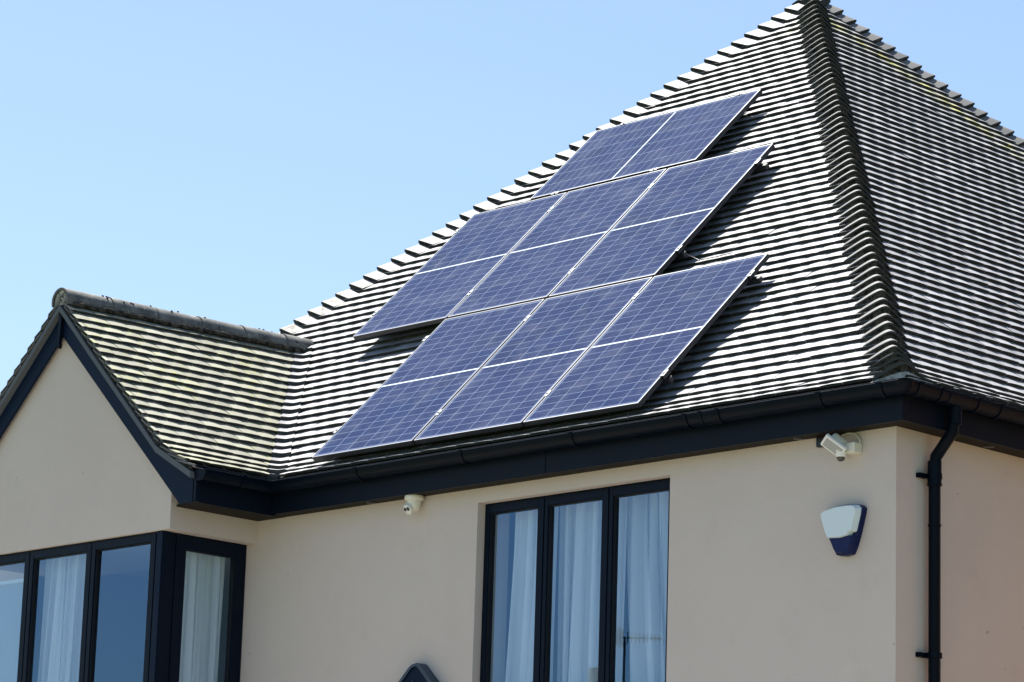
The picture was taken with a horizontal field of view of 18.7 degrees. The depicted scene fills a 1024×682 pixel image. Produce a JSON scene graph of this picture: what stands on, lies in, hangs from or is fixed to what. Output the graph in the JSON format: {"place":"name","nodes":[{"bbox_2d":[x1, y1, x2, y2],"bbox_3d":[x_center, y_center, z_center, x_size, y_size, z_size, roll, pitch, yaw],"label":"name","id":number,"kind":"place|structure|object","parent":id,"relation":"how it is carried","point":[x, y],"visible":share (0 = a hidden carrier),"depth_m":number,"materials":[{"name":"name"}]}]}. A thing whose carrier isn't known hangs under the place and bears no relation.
{"place":"outdoors","nodes":[
{"label":"outdoors","id":0,"kind":"place"},
{"bbox_2d":[0,0,1023,391],"label":"sky","id":1,"kind":"structure","parent":0,"point":[248,163],"materials":[{"name":"blue"}]},
{"bbox_3d":[1.522,-1.568,23.928,0.070,0.092,1.110,-11,27,44],"label":"rail","id":2,"kind":"object","parent":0,"visible":0},
{"bbox_2d":[530,89,762,200],"bbox_3d":[1.040,-1.527,24.326,1.755,0.044,1.086,-11,27,44],"label":"solar panel","id":3,"kind":"object","parent":2,"relation":"attached to","point":[696,133],"visible":1,"depth_m":24.27,"materials":[{"name":"blue glass"}]},
{"label":"patio","id":4,"kind":"structure","parent":0,"visible":0},
{"bbox_2d":[0,0,1023,681],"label":"house","id":5,"kind":"structure","parent":4,"relation":"on","point":[874,210],"depth_m":21.28,"materials":[{"name":"beige paint"}]},
{"bbox_2d":[0,578,23,681],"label":"window blind","id":6,"kind":"object","parent":5,"relation":"hanging from","point":[11,593],"depth_m":23.08,"materials":[{"name":"fabric"}]},
{"bbox_2d":[37,554,85,681],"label":"curtain","id":7,"kind":"object","parent":5,"relation":"hanging from","point":[60,644],"visible":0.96,"depth_m":22.78,"materials":[{"name":"white fabric"}]},
{"bbox_2d":[0,531,171,681],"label":"window","id":8,"kind":"structure","parent":5,"relation":"in","point":[93,550],"depth_m":22.34,"materials":[{"name":"black plastic"}]},
{"bbox_2d":[179,551,224,681],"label":"curtain","id":9,"kind":"object","parent":5,"relation":"hanging from","point":[202,606],"visible":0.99,"depth_m":22.18,"materials":[{"name":"white fabric"}]},
{"bbox_2d":[168,532,246,681],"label":"window","id":10,"kind":"structure","parent":5,"relation":"in","point":[235,552],"depth_m":22.16,"materials":[{"name":"black plastic"}]},
{"bbox_2d":[403,494,423,514],"bbox_3d":[-0.667,1.116,21.110,0.133,0.136,0.132,14,-18,-43],"label":"security camera","id":11,"kind":"object","parent":5,"relation":"attached to","point":[412,505],"visible":1,"depth_m":21.07,"materials":[{"name":"beige plastic"}]},
{"bbox_2d":[505,507,558,681],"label":"curtain","id":12,"kind":"object","parent":5,"relation":"hanging from","point":[520,658],"visible":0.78,"depth_m":20.57,"materials":[{"name":"white fabric"}]},
{"bbox_2d":[480,478,669,681],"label":"window","id":13,"kind":"structure","parent":5,"relation":"in","point":[609,496],"depth_m":20.19,"materials":[{"name":"black plastic"}]},
{"bbox_2d":[557,497,627,681],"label":"curtain","id":14,"kind":"object","parent":5,"relation":"hanging from","point":[579,585],"visible":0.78,"depth_m":20.23,"materials":[{"name":"white fabric"}]},
{"bbox_2d":[627,491,668,681],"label":"curtain","id":15,"kind":"object","parent":5,"relation":"hanging from","point":[647,540],"visible":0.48,"depth_m":19.86,"materials":[{"name":"white fabric"}]},
{"bbox_2d":[659,375,673,385],"bbox_3d":[-0.096,0.494,21.122,3.218,0.093,0.135,-11,27,44],"label":"mounting rail","id":16,"kind":"object","parent":5,"relation":"attached to","point":[668,380],"visible":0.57,"depth_m":20.00,"materials":[{"name":"black metal"}]},
{"bbox_2d":[312,299,544,460],"bbox_3d":[-0.595,0.272,22.203,1.062,0.044,1.755,-11,27,44],"label":"solar panel","id":17,"kind":"object","parent":16,"relation":"attached to","point":[431,376],"visible":1,"depth_m":22.14,"materials":[{"name":"blue glass"}]},
{"bbox_2d":[414,277,652,443],"bbox_3d":[0.150,0.128,21.467,1.062,0.044,1.755,-11,27,44],"label":"solar panel","id":18,"kind":"object","parent":16,"relation":"attached to","point":[536,357],"visible":1,"depth_m":21.41,"materials":[{"name":"blue glass"}]},
{"bbox_2d":[523,253,769,425],"bbox_3d":[0.902,-0.018,20.723,1.086,0.044,1.755,-11,27,44],"label":"solar panel","id":19,"kind":"object","parent":16,"relation":"attached to","point":[644,344],"visible":1,"depth_m":20.66,"materials":[{"name":"blue glass"}]},
{"bbox_2d":[673,251,686,260],"bbox_3d":[0.097,-0.364,23.001,3.218,0.093,0.135,-11,27,44],"label":"mounting rail","id":20,"kind":"object","parent":5,"relation":"attached to","point":[682,255],"visible":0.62,"depth_m":21.88,"materials":[{"name":"black metal"}]},
{"bbox_2d":[353,192,566,339],"bbox_3d":[-0.401,-0.586,24.082,1.062,0.046,1.755,-11,27,44],"label":"solar panel","id":21,"kind":"object","parent":20,"relation":"attached to","point":[473,252],"visible":1,"depth_m":24.03,"materials":[{"name":"blue glass"}]},
{"bbox_2d":[448,168,666,318],"bbox_3d":[0.342,-0.731,23.346,1.062,0.046,1.755,-11,27,44],"label":"solar panel","id":22,"kind":"object","parent":20,"relation":"attached to","point":[564,236],"visible":1,"depth_m":23.30,"materials":[{"name":"blue glass"}]},
{"bbox_2d":[549,143,774,297],"bbox_3d":[1.095,-0.876,22.602,1.086,0.046,1.755,-11,27,44],"label":"solar panel","id":23,"kind":"object","parent":20,"relation":"attached to","point":[662,222],"visible":1,"depth_m":22.55,"materials":[{"name":"blue glass"}]},
{"bbox_2d":[687,252,732,259],"bbox_3d":[1.387,-0.606,21.750,0.394,0.056,0.026,-9,-17,38],"label":"cable","id":24,"kind":"object","parent":5,"relation":"on","point":[710,257],"visible":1,"depth_m":21.75,"materials":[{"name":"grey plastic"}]},
{"bbox_2d":[746,275,762,285],"bbox_3d":[0.528,-0.165,21.860,3.248,0.092,0.135,-11,27,44],"label":"mounting rail","id":25,"kind":"object","parent":5,"relation":"attached to","point":[756,279],"visible":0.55,"depth_m":20.74,"materials":[{"name":"black metal"}]},
{"bbox_2d":[752,163,769,172],"bbox_3d":[0.723,-1.023,23.738,3.253,0.092,0.135,-11,27,44],"label":"mounting rail","id":26,"kind":"object","parent":5,"relation":"attached to","point":[763,167],"visible":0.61,"depth_m":22.62,"materials":[{"name":"black metal"}]},
{"bbox_2d":[816,432,861,461],"bbox_3d":[1.900,0.634,18.523,0.188,0.187,0.332,14,-18,-43],"label":"security floodlight","id":27,"kind":"object","parent":5,"relation":"attached to","point":[838,446],"visible":1,"depth_m":18.45,"materials":[{"name":"beige plastic"}]},
{"bbox_2d":[821,504,866,556],"bbox_3d":[1.959,1.122,18.415,0.080,0.307,0.307,14,-18,-43],"label":"alarm box","id":28,"kind":"object","parent":5,"relation":"attached to","point":[843,525],"visible":1,"depth_m":18.36,"materials":[{"name":"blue plastic"}]}
]}

